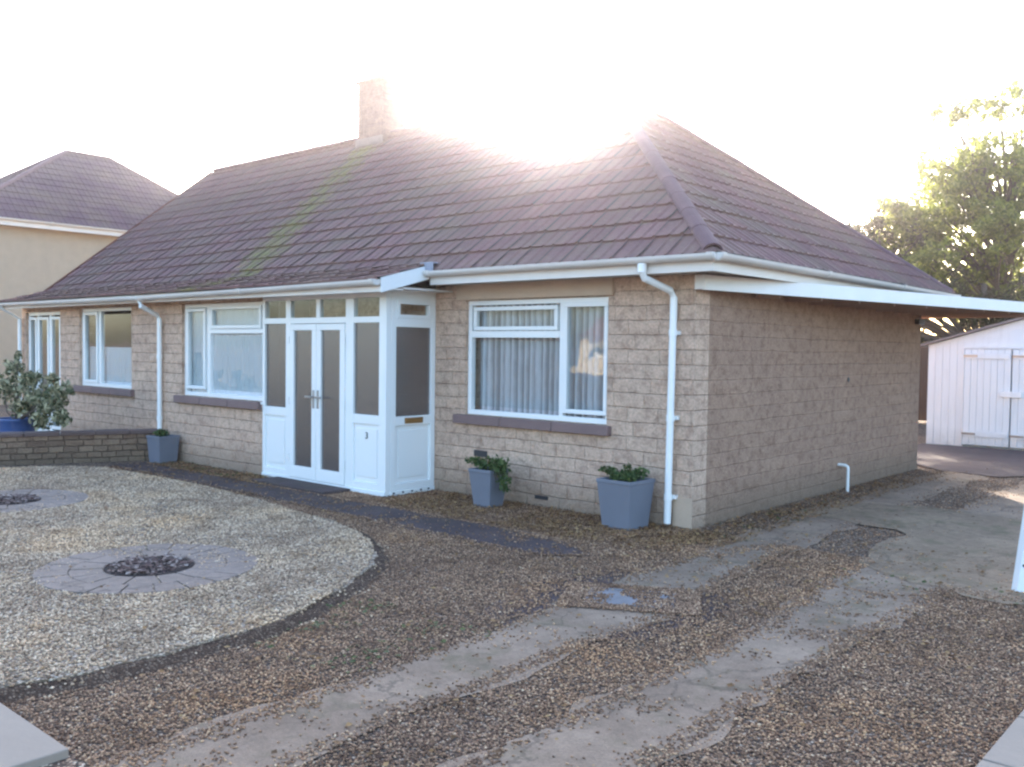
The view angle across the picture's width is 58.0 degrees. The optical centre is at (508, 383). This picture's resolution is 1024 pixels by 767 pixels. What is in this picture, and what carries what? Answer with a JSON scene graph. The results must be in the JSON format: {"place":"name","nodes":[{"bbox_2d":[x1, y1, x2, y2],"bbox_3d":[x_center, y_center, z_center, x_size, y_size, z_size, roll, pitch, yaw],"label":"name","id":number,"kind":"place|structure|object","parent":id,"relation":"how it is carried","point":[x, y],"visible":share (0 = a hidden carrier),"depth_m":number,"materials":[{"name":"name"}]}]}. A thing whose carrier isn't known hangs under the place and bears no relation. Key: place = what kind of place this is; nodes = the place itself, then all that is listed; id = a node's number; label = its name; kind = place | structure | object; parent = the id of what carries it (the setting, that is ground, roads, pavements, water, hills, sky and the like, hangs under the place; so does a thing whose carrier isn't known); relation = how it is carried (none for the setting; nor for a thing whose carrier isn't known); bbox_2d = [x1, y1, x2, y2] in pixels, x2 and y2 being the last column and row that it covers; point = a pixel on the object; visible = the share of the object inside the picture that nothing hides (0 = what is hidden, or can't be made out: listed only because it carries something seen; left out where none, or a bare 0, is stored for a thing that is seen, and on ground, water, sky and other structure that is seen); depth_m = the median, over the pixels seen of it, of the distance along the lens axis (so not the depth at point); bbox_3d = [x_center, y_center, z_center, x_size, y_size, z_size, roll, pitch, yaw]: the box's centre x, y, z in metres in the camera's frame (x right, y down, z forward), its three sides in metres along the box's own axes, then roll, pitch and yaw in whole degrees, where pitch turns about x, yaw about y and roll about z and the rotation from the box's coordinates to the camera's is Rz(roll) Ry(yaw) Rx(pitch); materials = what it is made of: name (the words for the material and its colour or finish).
{"place":"outdoors","nodes":[
{"label":"outdoors","id":0,"kind":"place"},
{"bbox_2d":[0,703,68,766],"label":"pavement","id":1,"kind":"structure","parent":0,"point":[24,742],"depth_m":3.78,"materials":[{"name":"grey concrete"}]},
{"bbox_2d":[0,149,177,404],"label":"neighbour house","id":2,"kind":"structure","parent":0,"point":[63,213],"depth_m":25.88,"materials":[{"name":"beige brick"}]},
{"bbox_2d":[109,462,604,555],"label":"front path","id":3,"kind":"structure","parent":0,"point":[474,528],"depth_m":9.23,"materials":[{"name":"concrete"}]},
{"bbox_2d":[0,405,1023,766],"bbox_3d":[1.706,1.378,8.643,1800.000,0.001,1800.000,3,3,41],"label":"ground","id":4,"kind":"structure","parent":0,"point":[752,759],"depth_m":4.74,"materials":[{"name":"brown gravel"}]},
{"bbox_2d":[0,350,75,431],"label":"potted shrub","id":5,"kind":"object","parent":4,"relation":"on","point":[39,401],"visible":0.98,"depth_m":13.22,"materials":[{"name":"green plant"}]},
{"bbox_2d":[0,428,161,465],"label":"garden wall","id":6,"kind":"structure","parent":4,"relation":"on","point":[57,447],"depth_m":12.91,"materials":[{"name":"brick"}]},
{"bbox_2d":[146,429,179,462],"bbox_3d":[-4.911,0.877,13.106,0.330,0.480,0.330,2,3,38],"label":"planter","id":7,"kind":"object","parent":4,"relation":"on","point":[163,445],"visible":1,"depth_m":13.02,"materials":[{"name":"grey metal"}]},
{"bbox_2d":[0,465,390,695],"bbox_3d":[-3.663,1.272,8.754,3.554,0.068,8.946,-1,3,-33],"label":"cream gravel","id":8,"kind":"structure","parent":4,"relation":"on","point":[137,517],"depth_m":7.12,"materials":[{"name":"beige gravel"}]},
{"bbox_2d":[0,489,88,512],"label":"paving circle","id":9,"kind":"object","parent":8,"relation":"on","point":[16,499],"visible":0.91,"depth_m":9.57,"materials":[{"name":"grey stone"}]},
{"bbox_2d":[32,543,257,594],"bbox_3d":[-2.635,1.339,6.769,1.530,0.071,1.529,2,3,35],"label":"paving circle","id":10,"kind":"object","parent":8,"relation":"on","point":[175,566],"visible":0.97,"depth_m":6.65,"materials":[{"name":"grey stone"}]},
{"bbox_2d":[3,465,370,678],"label":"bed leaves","id":11,"kind":"object","parent":8,"relation":"on","point":[101,586],"visible":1,"depth_m":6.75,"materials":[{"name":"green plant"}]},
{"bbox_2d":[0,499,390,703],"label":"bed edging","id":12,"kind":"object","parent":8,"relation":"on","point":[112,674],"visible":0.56,"depth_m":4.98,"materials":[{"name":"stone"}]},
{"bbox_2d":[465,453,511,507],"bbox_3d":[-0.207,1.016,9.811,0.684,0.575,0.333,3,3,39],"label":"planter","id":13,"kind":"object","parent":4,"relation":"on","point":[490,481],"visible":0.99,"depth_m":9.71,"materials":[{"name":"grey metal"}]},
{"bbox_2d":[0,74,1023,529],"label":"bungalow","id":14,"kind":"object","parent":4,"relation":"on","point":[558,300],"visible":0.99,"depth_m":10.96,"materials":[{"name":"stone"}]},
{"bbox_2d":[29,311,60,430],"bbox_3d":[-8.191,-0.196,16.366,1.436,2.136,0.085,3,3,41],"label":"french door","id":15,"kind":"structure","parent":14,"relation":"in","point":[51,319],"depth_m":16.46,"materials":[{"name":"white plastic"}]},
{"bbox_2d":[82,307,131,389],"bbox_3d":[-6.420,-0.557,14.791,1.810,1.308,0.170,3,3,41],"label":"window","id":16,"kind":"structure","parent":14,"relation":"in","point":[109,366],"depth_m":14.94,"materials":[{"name":"white plastic"}]},
{"bbox_2d":[185,301,269,404],"bbox_3d":[-3.882,-0.429,12.555,2.020,1.328,0.150,3,3,41],"label":"window","id":17,"kind":"structure","parent":14,"relation":"in","point":[224,341],"depth_m":12.59,"materials":[{"name":"white plastic"}]},
{"bbox_2d":[289,324,316,480],"bbox_3d":[-2.529,0.220,11.301,0.532,1.893,0.120,3,3,41],"label":"porch door","id":18,"kind":"structure","parent":14,"relation":"in","point":[305,472],"depth_m":11.40,"materials":[{"name":"white plastic"}]},
{"bbox_2d":[314,323,345,484],"bbox_3d":[-2.124,0.238,10.946,0.530,1.893,0.120,3,3,41],"label":"porch door","id":19,"kind":"structure","parent":14,"relation":"in","point":[323,475],"depth_m":11.04,"materials":[{"name":"white plastic"}]},
{"bbox_2d":[345,323,378,414],"bbox_3d":[-1.808,0.159,11.590,0.850,1.980,0.045,3,3,41],"label":"window","id":20,"kind":"structure","parent":14,"relation":"in","point":[368,333],"depth_m":11.50,"materials":[{"name":"grey glass"}]},
{"bbox_2d":[468,296,608,425],"bbox_3d":[0.302,-0.245,9.950,1.995,1.328,0.219,3,3,41],"label":"window","id":21,"kind":"structure","parent":14,"relation":"in","point":[562,314],"depth_m":9.96,"materials":[{"name":"white plastic"}]},
{"bbox_2d":[89,471,989,766],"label":"concrete strip","id":22,"kind":"object","parent":4,"relation":"on","point":[337,709],"visible":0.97,"depth_m":4.85,"materials":[{"name":"grey concrete"}]},
{"bbox_2d":[586,588,675,608],"bbox_3d":[0.822,1.448,6.226,0.590,0.015,0.390,1,2,13],"label":"drain cover","id":23,"kind":"object","parent":22,"relation":"on","point":[617,598],"visible":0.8,"depth_m":6.20,"materials":[{"name":"grey metal"}]},
{"bbox_2d":[556,581,702,615],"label":"drain gravel","id":24,"kind":"structure","parent":23,"relation":"on","point":[691,597],"depth_m":6.20,"materials":[{"name":"brown gravel"}]},
{"bbox_2d":[99,460,1023,766],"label":"fallen leaves","id":25,"kind":"object","parent":4,"relation":"on","point":[641,540],"visible":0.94,"depth_m":8.33,"materials":[{"name":"brown plant"}]},
{"bbox_2d":[160,461,1018,672],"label":"ground weeds","id":26,"kind":"object","parent":4,"relation":"on","point":[403,625],"visible":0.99,"depth_m":5.56,"materials":[{"name":"green plant"}]},
{"bbox_2d":[484,569,729,639],"bbox_3d":[0.658,1.455,6.194,1.457,0.001,1.816,3,3,41],"label":"mud patch","id":27,"kind":"object","parent":4,"relation":"on","point":[552,597],"visible":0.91,"depth_m":6.09,"materials":[{"name":"soil"}]},
{"bbox_2d":[596,461,654,530],"bbox_3d":[1.091,1.046,8.775,0.523,0.628,0.400,3,3,43],"label":"planter","id":28,"kind":"object","parent":4,"relation":"on","point":[625,498],"visible":1,"depth_m":8.65,"materials":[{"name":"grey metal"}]},
{"bbox_2d":[436,481,1023,766],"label":"concrete strip","id":29,"kind":"object","parent":4,"relation":"on","point":[732,667],"visible":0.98,"depth_m":4.63,"materials":[{"name":"grey concrete"}]},
{"bbox_2d":[842,200,956,289],"bbox_3d":[10.259,-2.082,25.352,3.665,5.852,2.777,3,3,41],"label":"tree","id":30,"kind":"object","parent":4,"relation":"on","point":[878,223],"visible":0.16,"depth_m":25.04,"materials":[{"name":"green plant"}]},
{"bbox_2d":[793,502,1023,603],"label":"concrete crossing","id":31,"kind":"object","parent":4,"relation":"on","point":[987,534],"visible":0.99,"depth_m":8.06,"materials":[{"name":"grey concrete"}]},
{"bbox_2d":[1011,510,1023,591],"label":"gate","id":32,"kind":"structure","parent":31,"relation":"on","point":[1018,581],"depth_m":6.53,"materials":[{"name":"white paint"}]},
{"bbox_2d":[918,347,928,420],"bbox_3d":[12.524,0.103,20.353,18.745,1.920,0.120,3,3,41],"label":"fence","id":33,"kind":"object","parent":4,"relation":"on","point":[923,382],"visible":0.02,"depth_m":22.42,"materials":[{"name":"wood"}]},
{"bbox_2d":[863,77,1023,332],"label":"tree","id":34,"kind":"object","parent":4,"relation":"on","point":[987,214],"visible":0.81,"depth_m":24.37,"materials":[{"name":"green plant"}]},
{"bbox_2d":[917,443,1023,476],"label":"concrete apron","id":35,"kind":"object","parent":4,"relation":"on","point":[993,462],"visible":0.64,"depth_m":14.56,"materials":[{"name":"grey concrete"}]},
{"bbox_2d":[921,265,1023,343],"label":"evergreen bush","id":36,"kind":"object","parent":4,"relation":"on","point":[932,326],"visible":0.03,"depth_m":22.60,"materials":[{"name":"green plant"}]},
{"bbox_2d":[0,0,1023,335],"label":"sky","id":37,"kind":"structure","parent":0,"point":[828,100],"materials":[{"name":"white"}]},
{"bbox_2d":[920,318,1023,450],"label":"garage","id":38,"kind":"structure","parent":0,"point":[975,395],"depth_m":16.53,"materials":[{"name":"paint"}]},
{"bbox_2d":[961,349,1011,446],"bbox_3d":[8.501,0.250,16.452,0.768,1.725,0.046,3,3,41],"label":"garage door","id":39,"kind":"structure","parent":38,"relation":"in","point":[975,432],"depth_m":16.44,"materials":[{"name":"paint"}]},
{"bbox_2d":[1009,349,1023,447],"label":"garage door","id":40,"kind":"structure","parent":38,"relation":"in","point":[1016,435],"depth_m":16.12,"materials":[{"name":"paint"}]},
{"bbox_2d":[976,710,1023,766],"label":"side path","id":41,"kind":"structure","parent":0,"point":[1006,749],"depth_m":3.87,"materials":[{"name":"grey concrete"}]}
]}

